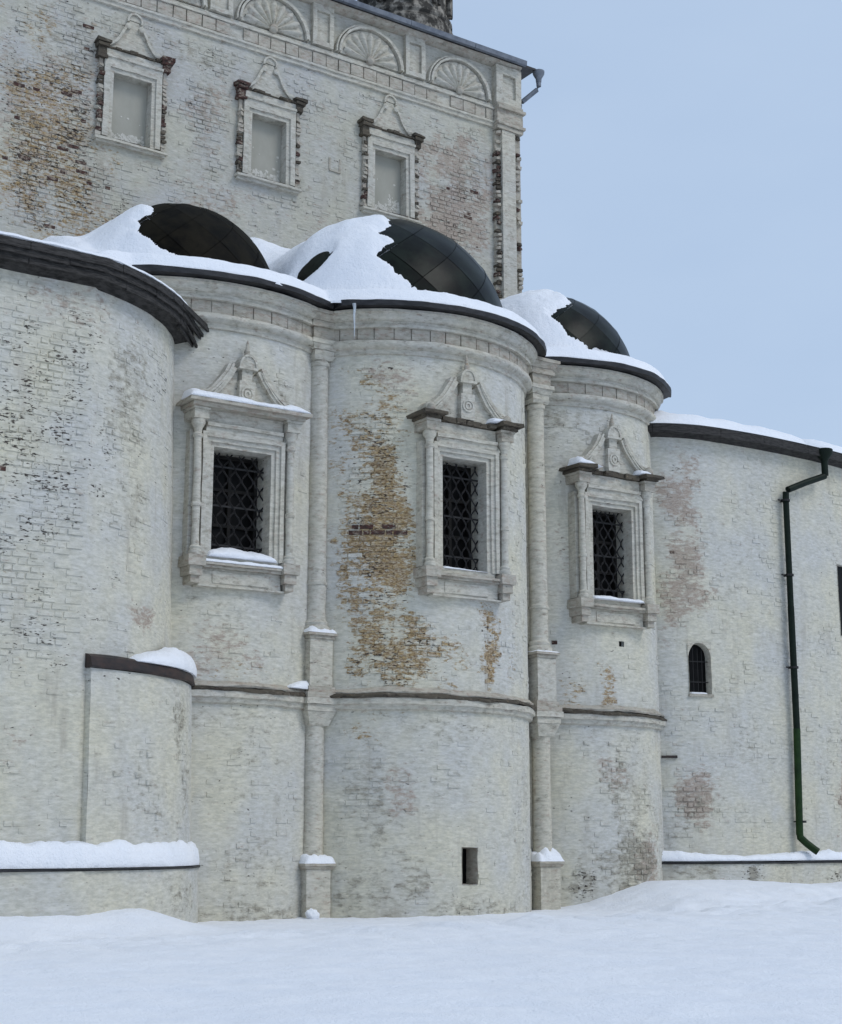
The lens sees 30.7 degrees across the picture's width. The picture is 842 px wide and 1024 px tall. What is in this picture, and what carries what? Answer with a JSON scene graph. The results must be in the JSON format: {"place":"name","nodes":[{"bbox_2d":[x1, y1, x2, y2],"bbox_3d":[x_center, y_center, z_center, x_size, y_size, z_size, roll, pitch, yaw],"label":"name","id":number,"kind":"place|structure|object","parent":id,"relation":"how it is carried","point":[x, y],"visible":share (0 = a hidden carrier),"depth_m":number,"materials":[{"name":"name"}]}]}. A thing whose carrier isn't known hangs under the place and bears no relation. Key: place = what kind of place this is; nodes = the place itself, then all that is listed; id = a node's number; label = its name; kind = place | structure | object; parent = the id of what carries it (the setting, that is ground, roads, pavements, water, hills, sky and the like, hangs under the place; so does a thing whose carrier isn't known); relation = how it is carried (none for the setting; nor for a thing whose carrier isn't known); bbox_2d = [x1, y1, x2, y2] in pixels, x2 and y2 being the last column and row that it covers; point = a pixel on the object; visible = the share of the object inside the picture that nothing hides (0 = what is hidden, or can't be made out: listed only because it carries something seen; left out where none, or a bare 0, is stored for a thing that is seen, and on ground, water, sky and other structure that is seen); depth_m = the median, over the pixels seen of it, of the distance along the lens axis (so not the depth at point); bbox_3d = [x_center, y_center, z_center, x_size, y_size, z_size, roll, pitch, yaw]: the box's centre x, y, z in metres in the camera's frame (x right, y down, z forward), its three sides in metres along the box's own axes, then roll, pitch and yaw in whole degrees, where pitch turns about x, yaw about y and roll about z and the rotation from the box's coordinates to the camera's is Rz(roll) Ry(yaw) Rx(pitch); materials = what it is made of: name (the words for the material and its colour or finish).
{"place":"outdoors","nodes":[
{"label":"outdoors","id":0,"kind":"place"},
{"bbox_2d":[0,847,841,1023],"bbox_3d":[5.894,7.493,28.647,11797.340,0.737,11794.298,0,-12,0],"label":"snowy ground","id":1,"kind":"structure","parent":0,"point":[707,951],"depth_m":20.59,"materials":[{"name":"white snow"}]},
{"bbox_2d":[0,235,208,922],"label":"side wing","id":2,"kind":"structure","parent":1,"relation":"on","point":[95,734],"depth_m":29.27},
{"bbox_2d":[0,231,195,322],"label":"snow patch","id":3,"kind":"object","parent":2,"relation":"on","point":[18,236],"visible":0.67,"depth_m":29.78,"materials":[{"name":"white snow"}]},
{"bbox_2d":[0,839,198,868],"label":"snow bank","id":4,"kind":"structure","parent":2,"relation":"on","point":[116,853],"depth_m":27.84,"materials":[{"name":"white snow"}]},
{"bbox_2d":[130,647,196,676],"bbox_3d":[-5.152,3.015,31.535,0.902,0.543,3.891,-1,-12,7],"label":"snow heap","id":5,"kind":"object","parent":2,"relation":"on","point":[173,657],"visible":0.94,"depth_m":30.64,"materials":[{"name":"white snow"}]},
{"bbox_2d":[132,203,333,921],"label":"apse","id":6,"kind":"structure","parent":1,"relation":"on","point":[241,471],"depth_m":33.51,"materials":[{"name":"brick"}]},
{"bbox_2d":[206,547,276,562],"bbox_3d":[-3.972,0.913,33.436,1.640,0.288,0.557,8,-14,-32],"label":"snow patch","id":7,"kind":"object","parent":6,"relation":"on","point":[231,553],"visible":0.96,"depth_m":33.19,"materials":[{"name":"white snow"}]},
{"bbox_2d":[206,558,282,568],"bbox_3d":[-3.850,1.108,33.200,2.000,0.089,0.209,8,-14,-32],"label":"snow patch","id":8,"kind":"object","parent":6,"relation":"on","point":[246,563],"visible":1,"depth_m":33.15,"materials":[{"name":"white snow"}]},
{"bbox_2d":[176,340,312,594],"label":"window","id":9,"kind":"structure","parent":6,"relation":"in","point":[239,482],"depth_m":33.86,"materials":[{"name":"white stone"}]},
{"bbox_2d":[181,388,310,413],"bbox_3d":[-3.797,-2.428,33.873,2.980,0.232,0.562,8,-14,-32],"label":"snow patch","id":10,"kind":"object","parent":6,"relation":"on","point":[191,391],"visible":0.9,"depth_m":33.43,"materials":[{"name":"white snow"}]},
{"bbox_2d":[287,681,308,689],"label":"snow patch","id":11,"kind":"object","parent":6,"relation":"on","point":[302,685],"visible":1,"depth_m":33.85,"materials":[{"name":"white snow"}]},
{"bbox_2d":[0,0,543,299],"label":"church","id":12,"kind":"structure","parent":1,"relation":"on","point":[290,124],"depth_m":44.29,"materials":[{"name":"white brick"}]},
{"bbox_2d":[92,13,175,159],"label":"window","id":13,"kind":"structure","parent":12,"relation":"in","point":[124,105],"depth_m":42.02,"materials":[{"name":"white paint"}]},
{"bbox_2d":[233,56,307,195],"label":"window","id":14,"kind":"structure","parent":12,"relation":"in","point":[261,143],"depth_m":44.36,"materials":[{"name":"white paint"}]},
{"bbox_2d":[357,94,425,223],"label":"window","id":15,"kind":"structure","parent":12,"relation":"in","point":[384,189],"depth_m":46.66,"materials":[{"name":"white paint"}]},
{"bbox_2d":[305,908,319,918],"bbox_3d":[-2.315,8.585,32.760,0.294,0.275,0.321,4,-13,-18],"label":"snow lump","id":16,"kind":"object","parent":1,"relation":"on","point":[310,913],"visible":0.98,"depth_m":32.67,"materials":[{"name":"white snow"}]},
{"bbox_2d":[299,308,337,917],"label":"engaged column","id":17,"kind":"structure","parent":1,"relation":"on","point":[319,710],"depth_m":34.41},
{"bbox_2d":[299,854,335,863],"bbox_3d":[-2.371,7.567,33.642,0.760,0.256,0.700,8,-15,-33],"label":"snow patch","id":18,"kind":"object","parent":17,"relation":"on","point":[314,859],"visible":0.82,"depth_m":33.35,"materials":[{"name":"white snow"}]},
{"bbox_2d":[304,626,336,633],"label":"snow patch","id":19,"kind":"object","parent":17,"relation":"on","point":[313,628],"visible":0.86,"depth_m":34.40,"materials":[{"name":"white snow"}]},
{"bbox_2d":[297,219,546,917],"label":"apse","id":20,"kind":"structure","parent":1,"relation":"on","point":[426,781],"depth_m":35.19,"materials":[{"name":"white brick"}]},
{"bbox_2d":[352,303,355,335],"bbox_3d":[-1.549,-4.421,35.539,0.097,0.854,0.095,0,-12,0],"label":"icicle","id":21,"kind":"object","parent":20,"relation":"hanging from","point":[354,308],"visible":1,"depth_m":35.56,"materials":[{"name":"white"}]},
{"bbox_2d":[43,204,668,384],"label":"roof snow","id":22,"kind":"structure","parent":20,"relation":"on","point":[353,266],"depth_m":37.13,"materials":[{"name":"white snow"}]},
{"bbox_2d":[443,566,487,572],"bbox_3d":[0.946,1.339,35.517,1.240,0.087,0.456,8,-14,-32],"label":"snow patch","id":23,"kind":"object","parent":20,"relation":"on","point":[447,567],"visible":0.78,"depth_m":35.24,"materials":[{"name":"white snow"}]},
{"bbox_2d":[406,355,524,603],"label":"window","id":24,"kind":"structure","parent":20,"relation":"in","point":[462,479],"depth_m":35.94,"materials":[{"name":"white stone"}]},
{"bbox_2d":[486,418,502,423],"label":"snow patch","id":25,"kind":"object","parent":24,"relation":"on","point":[493,420],"visible":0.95,"depth_m":36.31,"materials":[{"name":"white snow"}]},
{"bbox_2d":[524,356,564,909],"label":"engaged column","id":26,"kind":"structure","parent":1,"relation":"on","point":[544,724],"depth_m":37.98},
{"bbox_2d":[528,650,558,652],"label":"snow patch","id":27,"kind":"object","parent":26,"relation":"on","point":[544,651],"visible":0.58,"depth_m":37.95,"materials":[{"name":"white snow"}]},
{"bbox_2d":[531,847,563,861],"bbox_3d":[2.962,8.276,37.200,0.760,0.358,0.700,8,-15,-33],"label":"snow patch","id":28,"kind":"object","parent":26,"relation":"on","point":[545,854],"visible":0.84,"depth_m":36.94,"materials":[{"name":"white snow"}]},
{"bbox_2d":[524,297,670,906],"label":"apse","id":29,"kind":"structure","parent":1,"relation":"on","point":[606,795],"depth_m":39.42,"materials":[{"name":"brick"}]},
{"bbox_2d":[559,414,664,629],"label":"window","id":30,"kind":"structure","parent":29,"relation":"in","point":[609,538],"depth_m":40.03,"materials":[{"name":"white stone"}]},
{"bbox_2d":[568,456,602,467],"bbox_3d":[4.248,-1.297,39.570,0.800,0.242,0.502,7,-14,-31],"label":"snow patch","id":31,"kind":"object","parent":30,"relation":"on","point":[575,460],"visible":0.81,"depth_m":39.34,"materials":[{"name":"white snow"}]},
{"bbox_2d":[593,595,644,603],"bbox_3d":[4.987,2.244,39.637,1.650,0.160,0.562,7,-14,-31],"label":"snow patch","id":32,"kind":"object","parent":29,"relation":"on","point":[611,598],"visible":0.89,"depth_m":39.37,"materials":[{"name":"white snow"}]},
{"bbox_2d":[633,470,650,475],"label":"snow patch","id":33,"kind":"object","parent":29,"relation":"on","point":[638,472],"visible":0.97,"depth_m":40.46,"materials":[{"name":"white snow"}]},
{"bbox_2d":[620,423,841,883],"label":"side wing","id":34,"kind":"structure","parent":1,"relation":"on","point":[747,526],"depth_m":42.15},
{"bbox_2d":[687,641,713,696],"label":"arched window","id":35,"kind":"structure","parent":34,"relation":"in","point":[699,653],"depth_m":41.40,"materials":[{"name":"black glass"}]},
{"bbox_2d":[690,692,706,693],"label":"snow patch","id":36,"kind":"object","parent":35,"relation":"on","point":[698,693],"visible":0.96,"depth_m":41.04,"materials":[{"name":"white snow"}]},
{"bbox_2d":[650,410,841,452],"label":"snow patch","id":37,"kind":"object","parent":34,"relation":"on","point":[663,417],"visible":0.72,"depth_m":42.97,"materials":[{"name":"white snow"}]},
{"bbox_2d":[662,849,841,860],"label":"snow bank","id":38,"kind":"structure","parent":34,"relation":"on","point":[828,854],"depth_m":40.57,"materials":[{"name":"white snow"}]},
{"bbox_2d":[837,564,841,635],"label":"window","id":39,"kind":"structure","parent":34,"relation":"in","point":[839,567],"depth_m":44.95,"materials":[{"name":"black glass"}]},
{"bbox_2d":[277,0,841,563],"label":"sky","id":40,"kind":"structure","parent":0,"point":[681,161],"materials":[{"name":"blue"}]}
]}

